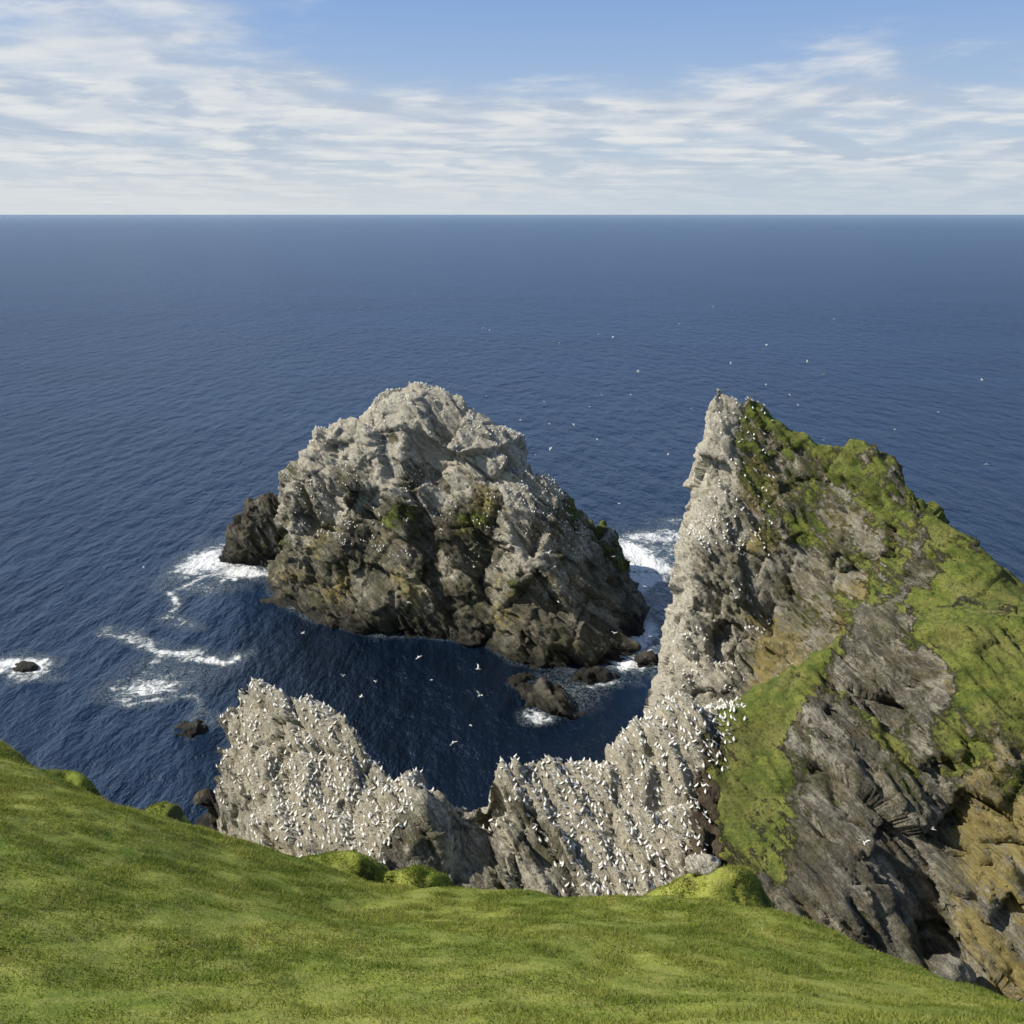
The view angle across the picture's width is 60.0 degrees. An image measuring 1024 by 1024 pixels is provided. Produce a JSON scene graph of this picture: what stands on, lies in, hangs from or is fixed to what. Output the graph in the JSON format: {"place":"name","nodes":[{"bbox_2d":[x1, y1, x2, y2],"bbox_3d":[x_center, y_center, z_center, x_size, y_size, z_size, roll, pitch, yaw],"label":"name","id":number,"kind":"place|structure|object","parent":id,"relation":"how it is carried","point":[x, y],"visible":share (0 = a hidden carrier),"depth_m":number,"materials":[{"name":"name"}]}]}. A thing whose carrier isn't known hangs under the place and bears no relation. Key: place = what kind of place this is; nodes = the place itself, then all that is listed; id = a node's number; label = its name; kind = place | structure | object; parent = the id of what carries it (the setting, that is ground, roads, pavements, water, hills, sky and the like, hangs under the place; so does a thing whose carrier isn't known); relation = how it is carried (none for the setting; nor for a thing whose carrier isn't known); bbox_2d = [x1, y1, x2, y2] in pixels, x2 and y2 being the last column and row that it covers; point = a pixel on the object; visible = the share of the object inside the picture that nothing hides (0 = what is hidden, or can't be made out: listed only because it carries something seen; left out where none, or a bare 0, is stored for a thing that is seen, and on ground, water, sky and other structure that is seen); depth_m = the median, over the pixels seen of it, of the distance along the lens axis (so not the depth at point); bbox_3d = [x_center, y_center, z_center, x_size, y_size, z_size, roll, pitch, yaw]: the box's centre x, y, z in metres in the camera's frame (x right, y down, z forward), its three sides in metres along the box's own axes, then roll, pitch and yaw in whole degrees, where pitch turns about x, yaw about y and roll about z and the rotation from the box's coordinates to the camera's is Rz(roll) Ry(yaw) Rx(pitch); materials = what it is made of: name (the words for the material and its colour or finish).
{"place":"outdoors","nodes":[
{"label":"outdoors","id":0,"kind":"place"},
{"bbox_2d":[0,215,1023,823],"bbox_3d":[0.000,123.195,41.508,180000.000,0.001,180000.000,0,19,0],"label":"sea","id":1,"kind":"structure","parent":0,"point":[176,391],"depth_m":656.65,"materials":[{"name":"blue liquid"}]},
{"bbox_2d":[12,661,38,672],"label":"sea rock","id":2,"kind":"object","parent":1,"relation":"in","point":[25,666],"visible":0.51,"depth_m":265.74,"materials":[{"name":"grey stone"}]},
{"bbox_2d":[174,719,207,738],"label":"sea rock","id":3,"kind":"object","parent":1,"relation":"in","point":[192,729],"visible":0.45,"depth_m":233.88,"materials":[{"name":"grey stone"}]},
{"bbox_2d":[192,788,218,829],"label":"sea rock","id":4,"kind":"object","parent":1,"relation":"in","point":[205,798],"visible":0.12,"depth_m":193.78,"materials":[{"name":"grey stone"}]},
{"bbox_2d":[218,492,284,566],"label":"sea rock","id":5,"kind":"object","parent":1,"relation":"in","point":[253,536],"visible":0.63,"depth_m":343.30,"materials":[{"name":"grey stone"}]},
{"bbox_2d":[259,382,649,668],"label":"sea stack","id":6,"kind":"object","parent":1,"relation":"in","point":[510,608],"visible":0.98,"depth_m":288.21,"materials":[{"name":"grey stone"}]},
{"bbox_2d":[508,672,533,686],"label":"sea rock","id":7,"kind":"object","parent":1,"relation":"in","point":[517,679],"visible":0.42,"depth_m":259.52,"materials":[{"name":"grey stone"}]},
{"bbox_2d":[515,677,585,718],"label":"sea rock","id":8,"kind":"object","parent":1,"relation":"in","point":[544,694],"visible":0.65,"depth_m":246.16,"materials":[{"name":"grey stone"}]},
{"bbox_2d":[572,666,618,684],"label":"sea rock","id":9,"kind":"object","parent":1,"relation":"in","point":[592,675],"visible":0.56,"depth_m":259.98,"materials":[{"name":"grey stone"}]},
{"bbox_2d":[634,650,658,667],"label":"sea rock","id":10,"kind":"object","parent":1,"relation":"in","point":[648,659],"visible":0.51,"depth_m":269.06,"materials":[{"name":"grey stone"}]},
{"bbox_2d":[0,740,1023,1023],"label":"grassy hillside","id":11,"kind":"structure","parent":0,"point":[66,1000],"depth_m":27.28,"materials":[{"name":"green plant"}]},
{"bbox_2d":[685,853,720,874],"bbox_3d":[10.381,19.211,48.230,2.034,0.926,1.575,0,19,0],"label":"boulder","id":12,"kind":"object","parent":11,"relation":"on","point":[701,864],"visible":0.97,"depth_m":47.93,"materials":[{"name":"grey stone"}]},
{"bbox_2d":[0,0,1023,214],"label":"sky","id":13,"kind":"structure","parent":0,"point":[108,107],"materials":[{"name":"blue"}]},
{"bbox_2d":[213,389,1023,1001],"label":"rocky headland","id":14,"kind":"structure","parent":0,"point":[879,667],"depth_m":136.09,"materials":[{"name":"grey stone"}]},
{"bbox_2d":[214,381,774,896],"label":"gannet colony","id":15,"kind":"object","parent":14,"relation":"on","point":[576,763],"visible":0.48,"depth_m":139.76,"materials":[{"name":"white"}]}
]}

